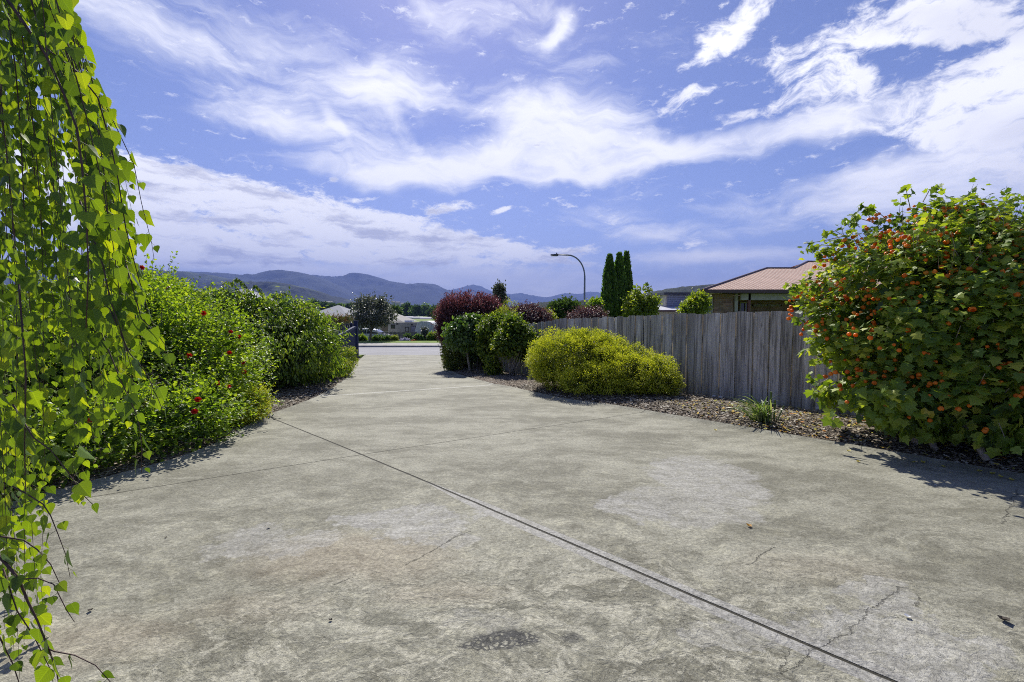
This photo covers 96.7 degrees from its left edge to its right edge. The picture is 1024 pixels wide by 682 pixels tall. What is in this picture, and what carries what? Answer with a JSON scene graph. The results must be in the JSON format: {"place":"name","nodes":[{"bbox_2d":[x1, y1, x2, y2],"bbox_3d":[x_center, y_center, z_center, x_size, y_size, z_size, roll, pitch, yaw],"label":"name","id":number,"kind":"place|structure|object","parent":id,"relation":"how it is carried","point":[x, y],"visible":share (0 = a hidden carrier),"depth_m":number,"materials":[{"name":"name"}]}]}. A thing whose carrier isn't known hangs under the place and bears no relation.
{"place":"outdoors","nodes":[
{"label":"outdoors","id":0,"kind":"place"},
{"bbox_2d":[4,261,234,306],"bbox_3d":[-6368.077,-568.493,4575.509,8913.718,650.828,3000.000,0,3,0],"label":"hill","id":1,"kind":"structure","parent":0,"point":[205,279],"depth_m":4167.22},
{"bbox_2d":[0,358,360,501],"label":"mulch bed","id":2,"kind":"object","parent":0,"point":[120,467],"visible":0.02,"depth_m":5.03,"materials":[{"name":"brown wood"}]},
{"bbox_2d":[0,251,283,503],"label":"rose hedge","id":3,"kind":"object","parent":2,"relation":"on","point":[203,387],"visible":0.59,"depth_m":6.46,"materials":[{"name":"green plant"}]},
{"bbox_2d":[221,378,276,426],"bbox_3d":[-4.123,0.928,7.150,0.910,0.743,1.078,-3,4,-42],"label":"golden shrub","id":4,"kind":"object","parent":2,"relation":"on","point":[260,409],"visible":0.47,"depth_m":7.11,"materials":[{"name":"green plant"}]},
{"bbox_2d":[149,278,355,389],"bbox_3d":[-6.337,-0.142,11.154,5.247,2.776,4.924,-2,4,-34],"label":"weeping shrub","id":5,"kind":"object","parent":2,"relation":"on","point":[307,349],"visible":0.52,"depth_m":10.65,"materials":[{"name":"green plant"}]},
{"bbox_2d":[334,342,358,377],"bbox_3d":[-5.404,0.642,14.627,0.983,1.118,2.038,0,3,0],"label":"shrub","id":6,"kind":"object","parent":2,"relation":"on","point":[350,362],"visible":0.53,"depth_m":14.87,"materials":[{"name":"green plant"}]},
{"bbox_2d":[335,320,358,359],"bbox_3d":[-8.242,0.109,22.790,0.249,2.227,4.816,0,3,-8],"label":"raked fence","id":7,"kind":"object","parent":2,"relation":"on","point":[354,339],"visible":0.42,"depth_m":24.27,"materials":[{"name":"blue paint"}]},
{"bbox_2d":[3,316,544,380],"bbox_3d":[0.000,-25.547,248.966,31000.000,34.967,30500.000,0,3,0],"label":"ground","id":8,"kind":"structure","parent":0,"point":[418,320],"depth_m":246.57,"materials":[{"name":"green plant"}]},
{"bbox_2d":[0,0,175,681],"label":"weeping birch","id":9,"kind":"object","parent":8,"relation":"on","point":[53,41],"visible":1,"depth_m":1.45,"materials":[{"name":"green plant"}]},
{"bbox_2d":[231,289,272,299],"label":"suburban house","id":10,"kind":"structure","parent":8,"relation":"on","point":[255,293],"depth_m":51.38,"materials":[{"name":"grey metal"}]},
{"bbox_2d":[309,299,320,307],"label":"valley tree","id":11,"kind":"object","parent":8,"relation":"on","point":[315,303],"visible":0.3,"depth_m":465.65,"materials":[{"name":"green plant"}]},
{"bbox_2d":[318,301,327,310],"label":"valley tree","id":12,"kind":"object","parent":8,"relation":"on","point":[322,304],"visible":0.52,"depth_m":499.71,"materials":[{"name":"green plant"}]},
{"bbox_2d":[326,302,336,308],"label":"valley tree","id":13,"kind":"object","parent":8,"relation":"on","point":[331,304],"visible":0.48,"depth_m":416.00,"materials":[{"name":"green plant"}]},
{"bbox_2d":[322,323,353,334],"bbox_3d":[-10.732,0.047,25.717,3.767,2.161,0.250,0,3,0],"label":"picket fence","id":14,"kind":"object","parent":8,"relation":"on","point":[351,325],"visible":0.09,"depth_m":25.65,"materials":[{"name":"blue paint"}]},
{"bbox_2d":[320,305,368,340],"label":"suburban house","id":15,"kind":"structure","parent":8,"relation":"on","point":[339,309],"depth_m":59.68,"materials":[{"name":"grey metal"}]},
{"bbox_2d":[345,303,355,309],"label":"valley tree","id":16,"kind":"object","parent":8,"relation":"on","point":[348,305],"visible":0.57,"depth_m":470.81,"materials":[{"name":"green plant"}]},
{"bbox_2d":[358,332,368,340],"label":"bush","id":17,"kind":"object","parent":8,"relation":"on","point":[362,337],"visible":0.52,"depth_m":45.15,"materials":[{"name":"green plant"}]},
{"bbox_2d":[358,328,388,339],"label":"parked car","id":18,"kind":"object","parent":8,"relation":"on","point":[374,332],"visible":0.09,"depth_m":46.70,"materials":[{"name":"white paint"}]},
{"bbox_2d":[371,334,385,340],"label":"bush","id":19,"kind":"object","parent":8,"relation":"on","point":[377,337],"visible":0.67,"depth_m":45.15,"materials":[{"name":"green plant"}]},
{"bbox_2d":[354,309,415,331],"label":"suburban house","id":20,"kind":"structure","parent":8,"relation":"on","point":[401,318],"depth_m":73.09,"materials":[{"name":"white metal"}]},
{"bbox_2d":[382,334,391,340],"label":"bush","id":21,"kind":"object","parent":8,"relation":"on","point":[386,338],"visible":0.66,"depth_m":45.09,"materials":[{"name":"green plant"}]},
{"bbox_2d":[390,335,398,340],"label":"bush","id":22,"kind":"object","parent":8,"relation":"on","point":[394,337],"visible":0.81,"depth_m":45.05,"materials":[{"name":"green plant"}]},
{"bbox_2d":[388,304,402,314],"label":"valley tree","id":23,"kind":"object","parent":8,"relation":"on","point":[397,309],"visible":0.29,"depth_m":109.14,"materials":[{"name":"green plant"}]},
{"bbox_2d":[379,332,416,340],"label":"paling fence","id":24,"kind":"object","parent":8,"relation":"on","point":[398,333],"visible":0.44,"depth_m":46.84,"materials":[{"name":"grey wood"}]},
{"bbox_2d":[388,320,417,337],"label":"caravan","id":25,"kind":"object","parent":8,"relation":"on","point":[406,326],"visible":0.44,"depth_m":49.98,"materials":[{"name":"white paint"}]},
{"bbox_2d":[402,301,412,315],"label":"valley tree","id":26,"kind":"object","parent":8,"relation":"on","point":[406,306],"visible":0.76,"depth_m":443.18,"materials":[{"name":"green plant"}]},
{"bbox_2d":[403,332,411,339],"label":"bush","id":27,"kind":"object","parent":8,"relation":"on","point":[407,335],"visible":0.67,"depth_m":46.18,"materials":[{"name":"green plant"}]},
{"bbox_2d":[407,305,416,316],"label":"valley tree","id":28,"kind":"object","parent":8,"relation":"on","point":[410,313],"visible":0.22,"depth_m":430.74,"materials":[{"name":"green plant"}]},
{"bbox_2d":[410,304,422,316],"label":"valley tree","id":29,"kind":"object","parent":8,"relation":"on","point":[417,310],"visible":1,"depth_m":418.18,"materials":[{"name":"green plant"}]},
{"bbox_2d":[412,333,424,340],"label":"bush","id":30,"kind":"object","parent":8,"relation":"on","point":[418,337],"visible":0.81,"depth_m":45.22,"materials":[{"name":"green plant"}]},
{"bbox_2d":[420,325,428,340],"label":"bush","id":31,"kind":"object","parent":8,"relation":"on","point":[424,331],"visible":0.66,"depth_m":46.07,"materials":[{"name":"green plant"}]},
{"bbox_2d":[421,302,430,315],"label":"valley tree","id":32,"kind":"object","parent":8,"relation":"on","point":[426,306],"visible":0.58,"depth_m":505.57,"materials":[{"name":"green plant"}]},
{"bbox_2d":[415,321,437,334],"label":"tarpaulin cover","id":33,"kind":"object","parent":8,"relation":"on","point":[422,324],"visible":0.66,"depth_m":48.59,"materials":[{"name":"white plastic"}]},
{"bbox_2d":[424,308,433,316],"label":"valley tree","id":34,"kind":"object","parent":8,"relation":"on","point":[428,311],"visible":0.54,"depth_m":420.02,"materials":[{"name":"green plant"}]},
{"bbox_2d":[426,330,438,340],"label":"bush","id":35,"kind":"object","parent":8,"relation":"on","point":[430,336],"visible":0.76,"depth_m":44.90,"materials":[{"name":"green plant"}]},
{"bbox_2d":[431,304,439,319],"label":"valley tree","id":36,"kind":"object","parent":8,"relation":"on","point":[433,316],"visible":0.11,"depth_m":94.20,"materials":[{"name":"green plant"}]},
{"bbox_2d":[491,279,509,309],"bbox_3d":[-0.615,-1.149,23.946,1.060,4.310,1.102,0,3,0],"label":"slim tree","id":37,"kind":"object","parent":8,"relation":"on","point":[499,289],"visible":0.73,"depth_m":23.69,"materials":[{"name":"green plant"}]},
{"bbox_2d":[494,299,517,315],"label":"wispy shrub","id":38,"kind":"object","parent":8,"relation":"on","point":[512,305],"visible":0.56,"depth_m":17.09,"materials":[{"name":"green plant"}]},
{"bbox_2d":[498,299,554,328],"bbox_3d":[0.456,-0.254,18.387,2.614,2.882,2.720,0,3,0],"label":"burgundy shrub","id":39,"kind":"object","parent":8,"relation":"on","point":[533,313],"visible":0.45,"depth_m":17.76,"materials":[{"name":"purple plant"}]},
{"bbox_2d":[544,307,557,336],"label":"garden shrub","id":40,"kind":"object","parent":8,"relation":"on","point":[549,311],"visible":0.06,"depth_m":23.74,"materials":[{"name":"green plant"}]},
{"bbox_2d":[542,293,583,318],"bbox_3d":[2.910,-0.850,26.049,2.695,3.768,2.509,0,3,0],"label":"garden tree","id":41,"kind":"object","parent":8,"relation":"on","point":[565,303],"visible":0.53,"depth_m":25.27,"materials":[{"name":"green plant"}]},
{"bbox_2d":[563,302,608,318],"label":"burgundy shrub","id":42,"kind":"object","parent":8,"relation":"on","point":[586,312],"visible":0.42,"depth_m":15.21,"materials":[{"name":"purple plant"}]},
{"bbox_2d":[584,295,606,313],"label":"garden shrub","id":43,"kind":"object","parent":8,"relation":"on","point":[596,301],"visible":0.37,"depth_m":20.71,"materials":[{"name":"green plant"}]},
{"bbox_2d":[600,253,620,316],"bbox_3d":[4.706,-1.561,21.931,1.233,5.348,1.113,0,3,0],"label":"cypress","id":44,"kind":"object","parent":8,"relation":"on","point":[609,286],"visible":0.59,"depth_m":21.60,"materials":[{"name":"green plant"}]},
{"bbox_2d":[611,251,628,317],"bbox_3d":[5.185,-1.636,22.230,1.178,5.487,1.202,0,3,0],"label":"cypress","id":45,"kind":"object","parent":8,"relation":"on","point":[622,283],"visible":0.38,"depth_m":21.90,"materials":[{"name":"green plant"}]},
{"bbox_2d":[622,250,632,295],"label":"cypress","id":46,"kind":"object","parent":8,"relation":"on","point":[628,266],"visible":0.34,"depth_m":22.62,"materials":[{"name":"green plant"}]},
{"bbox_2d":[620,282,661,316],"bbox_3d":[5.655,-0.723,19.966,1.935,3.756,1.805,0,3,0],"label":"fruit tree","id":47,"kind":"object","parent":8,"relation":"on","point":[636,303],"visible":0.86,"depth_m":19.65,"materials":[{"name":"green plant"}]},
{"bbox_2d":[646,292,699,315],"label":"pale house","id":48,"kind":"structure","parent":8,"relation":"on","point":[670,301],"depth_m":44.82,"materials":[{"name":"metal"}]},
{"bbox_2d":[675,288,713,314],"bbox_3d":[7.226,-0.472,18.001,1.343,3.286,1.525,-2,4,-25],"label":"fruit tree","id":49,"kind":"object","parent":8,"relation":"on","point":[697,302],"visible":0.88,"depth_m":17.64,"materials":[{"name":"green plant"}]},
{"bbox_2d":[462,309,961,415],"bbox_3d":[2.973,0.491,11.979,0.421,2.628,20.665,-2,4,-32],"label":"timber fence","id":50,"kind":"object","parent":8,"relation":"on","point":[733,355],"visible":0.25,"depth_m":9.29,"materials":[{"name":"grey wood"}]},
{"bbox_2d":[186,270,366,301],"bbox_3d":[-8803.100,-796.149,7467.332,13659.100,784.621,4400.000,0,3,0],"label":"mountains","id":51,"kind":"structure","parent":0,"point":[312,282],"depth_m":6867.40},
{"bbox_2d":[200,281,355,310],"bbox_3d":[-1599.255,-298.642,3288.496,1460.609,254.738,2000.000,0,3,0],"label":"hill","id":52,"kind":"structure","parent":0,"point":[273,287],"depth_m":3028.85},
{"bbox_2d":[162,347,442,354],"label":"road","id":53,"kind":"structure","parent":0,"point":[399,351],"depth_m":32.61,"materials":[{"name":"grey asphalt"}]},
{"bbox_2d":[359,345,441,346],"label":"kerb","id":54,"kind":"structure","parent":53,"relation":"on","point":[400,346],"depth_m":37.06,"materials":[{"name":"concrete"}]},
{"bbox_2d":[321,311,353,332],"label":"flowering shrub","id":55,"kind":"object","parent":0,"point":[345,319],"visible":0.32,"depth_m":28.33,"materials":[{"name":"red plant"}]},
{"bbox_2d":[359,341,438,342],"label":"lawn","id":56,"kind":"structure","parent":0,"point":[398,342],"depth_m":40.71,"materials":[{"name":"green plant"}]},
{"bbox_2d":[346,291,398,340],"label":"street tree","id":57,"kind":"object","parent":56,"relation":"on","point":[380,317],"visible":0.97,"depth_m":43.78,"materials":[{"name":"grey plant"}]},
{"bbox_2d":[359,343,440,343],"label":"footpath","id":58,"kind":"structure","parent":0,"point":[399,343],"depth_m":39.62,"materials":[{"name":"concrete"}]},
{"bbox_2d":[359,344,440,344],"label":"verge","id":59,"kind":"structure","parent":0,"point":[399,344],"depth_m":38.54,"materials":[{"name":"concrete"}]},
{"bbox_2d":[550,253,585,304],"bbox_3d":[4.696,-3.519,38.163,2.960,7.694,0.260,0,3,0],"label":"street light","id":60,"kind":"object","parent":59,"relation":"on","point":[556,254],"visible":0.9,"depth_m":37.96,"materials":[{"name":"grey metal"}]},
{"bbox_2d":[313,273,524,312],"bbox_3d":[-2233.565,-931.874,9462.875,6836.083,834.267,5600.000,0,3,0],"label":"mountains","id":61,"kind":"structure","parent":0,"point":[413,294],"depth_m":8282.18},
{"bbox_2d":[0,355,1023,681],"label":"driveway","id":62,"kind":"structure","parent":0,"point":[408,517],"depth_m":3.10,"materials":[{"name":"concrete"}]},
{"bbox_2d":[997,615,1009,620],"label":"fallen leaf","id":63,"kind":"object","parent":62,"relation":"on","point":[1004,618],"visible":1,"depth_m":2.41,"materials":[{"name":"brown plant"}]},
{"bbox_2d":[0,0,1023,296],"label":"sky","id":64,"kind":"structure","parent":0,"point":[447,144],"materials":[{"name":"blue"}]},
{"bbox_2d":[450,285,600,303],"bbox_3d":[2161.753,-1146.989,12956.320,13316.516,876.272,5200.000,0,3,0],"label":"mountains","id":65,"kind":"structure","parent":0,"point":[520,297],"depth_m":12070.69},
{"bbox_2d":[530,300,588,307],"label":"hill","id":66,"kind":"structure","parent":0,"point":[543,304],"depth_m":1063.81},
{"bbox_2d":[640,284,713,295],"bbox_3d":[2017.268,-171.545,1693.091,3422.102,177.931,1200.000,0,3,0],"label":"hill","id":67,"kind":"structure","parent":0,"point":[687,289],"depth_m":1607.66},
{"bbox_2d":[441,358,1023,472],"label":"mulch bed","id":68,"kind":"object","parent":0,"point":[517,382],"visible":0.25,"depth_m":7.16,"materials":[{"name":"brown wood"}]},
{"bbox_2d":[439,338,466,370],"bbox_3d":[-2.249,0.319,17.952,1.438,1.710,1.831,0,3,0],"label":"bush","id":69,"kind":"object","parent":68,"relation":"on","point":[451,359],"visible":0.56,"depth_m":17.50,"materials":[{"name":"green plant"}]},
{"bbox_2d":[437,311,482,371],"bbox_3d":[-1.776,0.029,16.450,1.837,2.199,1.712,0,3,0],"label":"tree","id":70,"kind":"object","parent":68,"relation":"on","point":[458,333],"visible":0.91,"depth_m":15.95,"materials":[{"name":"green plant"}]},
{"bbox_2d":[430,287,504,367],"bbox_3d":[-1.772,-0.582,18.508,3.048,3.396,2.824,0,3,0],"label":"plum tree","id":71,"kind":"object","parent":68,"relation":"on","point":[448,308],"visible":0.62,"depth_m":17.87,"materials":[{"name":"purple plant"}]},
{"bbox_2d":[464,350,504,369],"bbox_3d":[-1.285,0.117,18.250,2.712,2.045,1.715,1,3,24],"label":"shrub","id":72,"kind":"object","parent":68,"relation":"on","point":[474,358],"visible":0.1,"depth_m":17.84,"materials":[{"name":"green plant"}]},
{"bbox_2d":[481,350,504,375],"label":"plant","id":73,"kind":"object","parent":68,"relation":"on","point":[493,365],"visible":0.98,"depth_m":14.50,"materials":[{"name":"green plant"}]},
{"bbox_2d":[473,309,523,371],"bbox_3d":[-0.457,0.011,15.605,1.772,2.222,1.615,0,3,0],"label":"camellia","id":74,"kind":"object","parent":68,"relation":"on","point":[490,321],"visible":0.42,"depth_m":15.28,"materials":[{"name":"green plant"}]},
{"bbox_2d":[488,312,540,375],"bbox_3d":[0.083,0.093,14.377,1.700,2.013,1.671,0,3,0],"label":"camellia","id":75,"kind":"object","parent":68,"relation":"on","point":[513,335],"visible":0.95,"depth_m":14.07,"materials":[{"name":"green plant"}]},
{"bbox_2d":[522,325,686,395],"bbox_3d":[1.917,0.397,10.345,2.597,1.581,3.890,-2,4,-36],"label":"golden bush","id":76,"kind":"object","parent":68,"relation":"on","point":[587,367],"visible":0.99,"depth_m":9.81,"materials":[{"name":"yellow plant"}]},
{"bbox_2d":[723,392,785,423],"bbox_3d":[3.647,1.010,6.888,0.991,0.474,0.954,0,3,0],"label":"strappy plant","id":77,"kind":"object","parent":68,"relation":"on","point":[760,413],"visible":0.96,"depth_m":6.89,"materials":[{"name":"green plant"}]},
{"bbox_2d":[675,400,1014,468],"bbox_3d":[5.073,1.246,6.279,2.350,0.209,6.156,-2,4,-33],"label":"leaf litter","id":78,"kind":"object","parent":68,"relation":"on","point":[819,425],"visible":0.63,"depth_m":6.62,"materials":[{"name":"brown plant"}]},
{"bbox_2d":[782,177,1023,460],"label":"flowering bush","id":79,"kind":"object","parent":68,"relation":"on","point":[919,376],"visible":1,"depth_m":5.16,"materials":[{"name":"green plant"}]},
{"bbox_2d":[700,261,1019,313],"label":"brick house","id":80,"kind":"structure","parent":0,"point":[760,290],"depth_m":20.64,"materials":[{"name":"brown brick"}]},
{"bbox_2d":[739,302,750,311],"bbox_3d":[11.164,-0.836,21.832,0.545,2.048,0.070,0,3,0],"label":"window","id":81,"kind":"structure","parent":80,"relation":"in","point":[742,305],"depth_m":21.80,"materials":[{"name":"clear glass"}]},
{"bbox_2d":[752,305,781,305],"bbox_3d":[12.192,-1.702,21.784,1.392,0.086,0.070,0,3,0],"label":"window","id":82,"kind":"structure","parent":80,"relation":"in","point":[752,305],"depth_m":21.75,"materials":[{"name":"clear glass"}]}
]}

